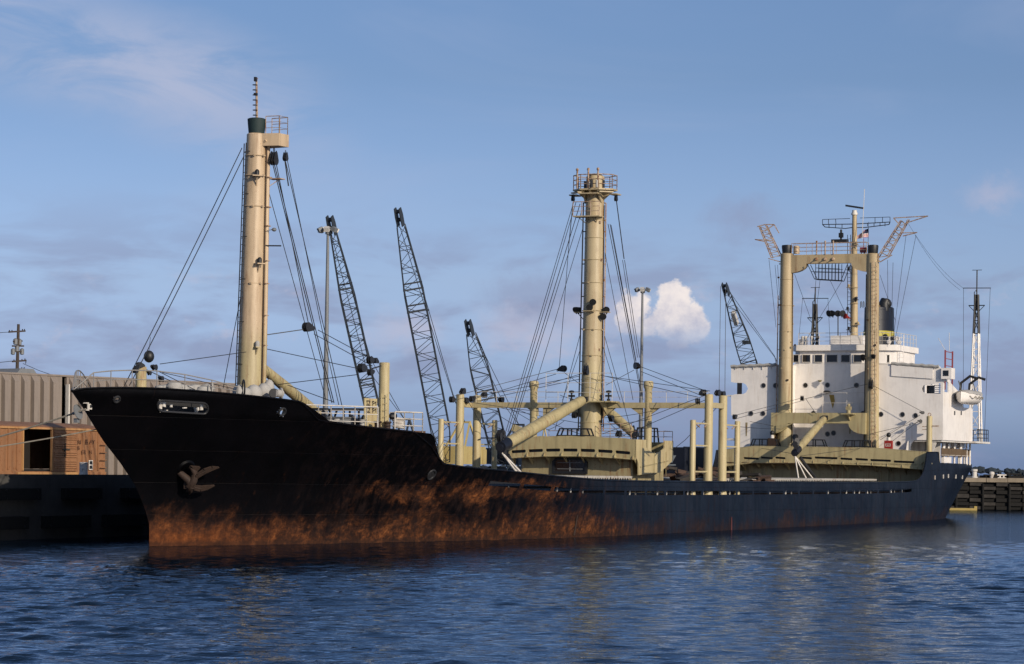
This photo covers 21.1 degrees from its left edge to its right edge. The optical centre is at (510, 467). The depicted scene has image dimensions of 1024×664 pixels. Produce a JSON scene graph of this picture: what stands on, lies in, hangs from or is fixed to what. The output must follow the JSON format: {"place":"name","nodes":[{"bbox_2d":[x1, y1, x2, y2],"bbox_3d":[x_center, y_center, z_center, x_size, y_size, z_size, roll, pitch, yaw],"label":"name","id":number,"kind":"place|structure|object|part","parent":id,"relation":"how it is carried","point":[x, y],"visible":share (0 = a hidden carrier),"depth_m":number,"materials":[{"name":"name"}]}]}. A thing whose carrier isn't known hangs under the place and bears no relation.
{"place":"outdoors","nodes":[
{"label":"outdoors","id":0,"kind":"place"},
{"bbox_2d":[0,478,148,540],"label":"quay","id":1,"kind":"structure","parent":0,"point":[53,508],"depth_m":145.66,"materials":[{"name":"concrete"}]},
{"bbox_2d":[0,421,106,474],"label":"box car","id":2,"kind":"object","parent":1,"relation":"on","point":[68,454],"visible":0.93,"depth_m":158.83,"materials":[{"name":"paint"}]},
{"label":"door","id":3,"kind":"part","parent":2,"relation":"part of","materials":[{"name":"paint"}]},
{"bbox_2d":[0,474,130,478],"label":"kerb","id":4,"kind":"structure","parent":1,"relation":"on","point":[43,476],"depth_m":145.06,"materials":[{"name":"concrete"}]},
{"bbox_2d":[79,462,87,474],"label":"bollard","id":5,"kind":"object","parent":1,"relation":"on","point":[83,467],"visible":0.81,"depth_m":148.60,"materials":[{"name":"grey metal"}]},
{"bbox_2d":[663,446,703,473],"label":"freight container","id":6,"kind":"object","parent":1,"relation":"on","point":[681,458],"visible":0.35,"depth_m":245.78,"materials":[{"name":"metal"}]},
{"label":"bollard","id":7,"kind":"object","parent":1,"relation":"on","visible":0},
{"bbox_2d":[0,404,85,436],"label":"mooring rope","id":8,"kind":"object","parent":7,"relation":"attached to","point":[78,413],"visible":1,"depth_m":126.98,"materials":[{"name":"beige fabric"}]},
{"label":"bollard","id":9,"kind":"object","parent":1,"relation":"on","visible":0},
{"bbox_2d":[0,429,95,446],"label":"mooring rope","id":10,"kind":"object","parent":9,"relation":"attached to","point":[48,438],"visible":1,"depth_m":128.28,"materials":[{"name":"beige fabric"}]},
{"bbox_2d":[0,368,234,474],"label":"warehouse","id":11,"kind":"structure","parent":0,"point":[29,395],"depth_m":180.78,"materials":[{"name":"beige metal"}]},
{"bbox_2d":[0,474,1023,663],"bbox_3d":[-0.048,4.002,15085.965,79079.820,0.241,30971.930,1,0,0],"label":"water","id":12,"kind":"structure","parent":0,"point":[949,589],"depth_m":83.69,"materials":[{"name":"blue liquid"}]},
{"bbox_2d":[71,77,989,545],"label":"cargo ship","id":13,"kind":"object","parent":12,"relation":"on","point":[855,427],"visible":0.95,"depth_m":173.91,"materials":[{"name":"paint"}]},
{"bbox_2d":[144,337,153,362],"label":"signal ball","id":14,"kind":"object","parent":13,"relation":"hanging from","point":[149,357],"visible":1,"depth_m":131.45,"materials":[{"name":"black metal"}]},
{"bbox_2d":[177,465,218,494],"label":"anchor","id":15,"kind":"object","parent":13,"relation":"attached to","point":[190,485],"visible":1,"depth_m":132.56,"materials":[{"name":"metal"}]},
{"bbox_2d":[663,466,774,480],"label":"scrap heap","id":16,"kind":"object","parent":13,"relation":"on","point":[680,475],"visible":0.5,"depth_m":192.00,"materials":[{"name":"brown metal"}]},
{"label":"wheelhouse window","id":17,"kind":"part","parent":13,"relation":"part of","materials":[{"name":"black glass"}]},
{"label":"wheelhouse window","id":18,"kind":"part","parent":13,"relation":"part of","materials":[{"name":"black glass"}]},
{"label":"wheelhouse window","id":19,"kind":"part","parent":13,"relation":"part of","materials":[{"name":"black glass"}]},
{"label":"wheelhouse window","id":20,"kind":"part","parent":13,"relation":"part of","materials":[{"name":"black glass"}]},
{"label":"wheelhouse window","id":21,"kind":"part","parent":13,"relation":"part of","materials":[{"name":"black glass"}]},
{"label":"wheelhouse window","id":22,"kind":"part","parent":13,"relation":"part of","materials":[{"name":"black glass"}]},
{"bbox_2d":[857,222,868,238],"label":"flag","id":23,"kind":"object","parent":13,"relation":"attached to","point":[866,233],"visible":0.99,"depth_m":244.49,"materials":[{"name":"fabric"}]},
{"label":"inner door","id":24,"kind":"part","parent":13,"relation":"part of","materials":[{"name":"glass"}]},
{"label":"cab window","id":25,"kind":"part","parent":13,"relation":"part of","materials":[{"name":"black glass"}]},
{"bbox_2d":[955,381,982,404],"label":"lifeboat","id":26,"kind":"object","parent":13,"relation":"attached to","point":[970,397],"visible":1,"depth_m":236.94,"materials":[{"name":"white paint"}]},
{"bbox_2d":[950,506,976,510],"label":"float boom","id":27,"kind":"object","parent":12,"relation":"on","point":[974,508],"visible":0.86,"depth_m":295.65,"materials":[{"name":"yellow plastic"}]},
{"bbox_2d":[951,478,1023,510],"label":"timber jetty","id":28,"kind":"object","parent":12,"relation":"in","point":[994,493],"visible":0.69,"depth_m":300.07,"materials":[{"name":"wood"}]},
{"bbox_2d":[971,469,977,477],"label":"bollard","id":29,"kind":"object","parent":28,"relation":"on","point":[974,473],"visible":1,"depth_m":300.76,"materials":[{"name":"white metal"}]},
{"bbox_2d":[979,474,989,477],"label":"timber stack","id":30,"kind":"object","parent":28,"relation":"on","point":[983,476],"visible":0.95,"depth_m":303.25,"materials":[{"name":"brown wood"}]},
{"bbox_2d":[989,471,994,477],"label":"bollard","id":31,"kind":"object","parent":28,"relation":"on","point":[991,473],"visible":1,"depth_m":301.81,"materials":[{"name":"white metal"}]},
{"bbox_2d":[997,474,1005,477],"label":"cleat","id":32,"kind":"object","parent":28,"relation":"on","point":[1000,475],"visible":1,"depth_m":301.32,"materials":[{"name":"white paint"}]},
{"bbox_2d":[1001,473,1023,477],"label":"timber stack","id":33,"kind":"object","parent":28,"relation":"on","point":[1014,474],"visible":0.79,"depth_m":303.07,"materials":[{"name":"wood"}]},
{"bbox_2d":[0,0,1023,473],"label":"sky","id":34,"kind":"structure","parent":0,"point":[124,123],"materials":[{"name":"blue"}]},
{"bbox_3d":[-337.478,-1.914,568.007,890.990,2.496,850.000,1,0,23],"label":"port yard","id":35,"kind":"structure","parent":0,"visible":0},
{"bbox_2d":[0,324,47,373],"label":"utility pole","id":36,"kind":"object","parent":35,"relation":"on","point":[17,342],"visible":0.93,"depth_m":247.43,"materials":[{"name":"wood"}]},
{"bbox_2d":[317,226,338,414],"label":"mast light","id":37,"kind":"object","parent":35,"relation":"on","point":[327,230],"visible":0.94,"depth_m":204.61,"materials":[{"name":"metal"}]},
{"bbox_2d":[325,215,412,430],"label":"crawler crane","id":38,"kind":"object","parent":35,"relation":"on","point":[330,221],"visible":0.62,"depth_m":242.12,"materials":[{"name":"metal"}]},
{"bbox_2d":[394,207,487,467],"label":"crawler crane","id":39,"kind":"object","parent":35,"relation":"on","point":[449,455],"visible":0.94,"depth_m":256.80,"materials":[{"name":"metal"}]},
{"bbox_2d":[464,319,524,470],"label":"crawler crane","id":40,"kind":"object","parent":35,"relation":"on","point":[501,461],"visible":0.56,"depth_m":269.56,"materials":[{"name":"metal"}]},
{"bbox_2d":[634,287,650,439],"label":"light pole","id":41,"kind":"object","parent":35,"relation":"on","point":[642,290],"visible":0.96,"depth_m":266.54,"materials":[{"name":"metal"}]},
{"bbox_2d":[718,282,776,428],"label":"crawler crane","id":42,"kind":"object","parent":35,"relation":"on","point":[735,321],"visible":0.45,"depth_m":308.41,"materials":[{"name":"metal"}]},
{"bbox_3d":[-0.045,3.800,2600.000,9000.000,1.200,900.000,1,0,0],"label":"far shore","id":43,"kind":"structure","parent":0,"visible":0},
{"bbox_2d":[466,465,1023,475],"bbox_3d":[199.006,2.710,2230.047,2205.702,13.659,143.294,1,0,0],"label":"woods","id":44,"kind":"object","parent":43,"relation":"on","point":[981,469],"visible":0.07,"depth_m":2203.85,"materials":[{"name":"green plant"}]}
]}

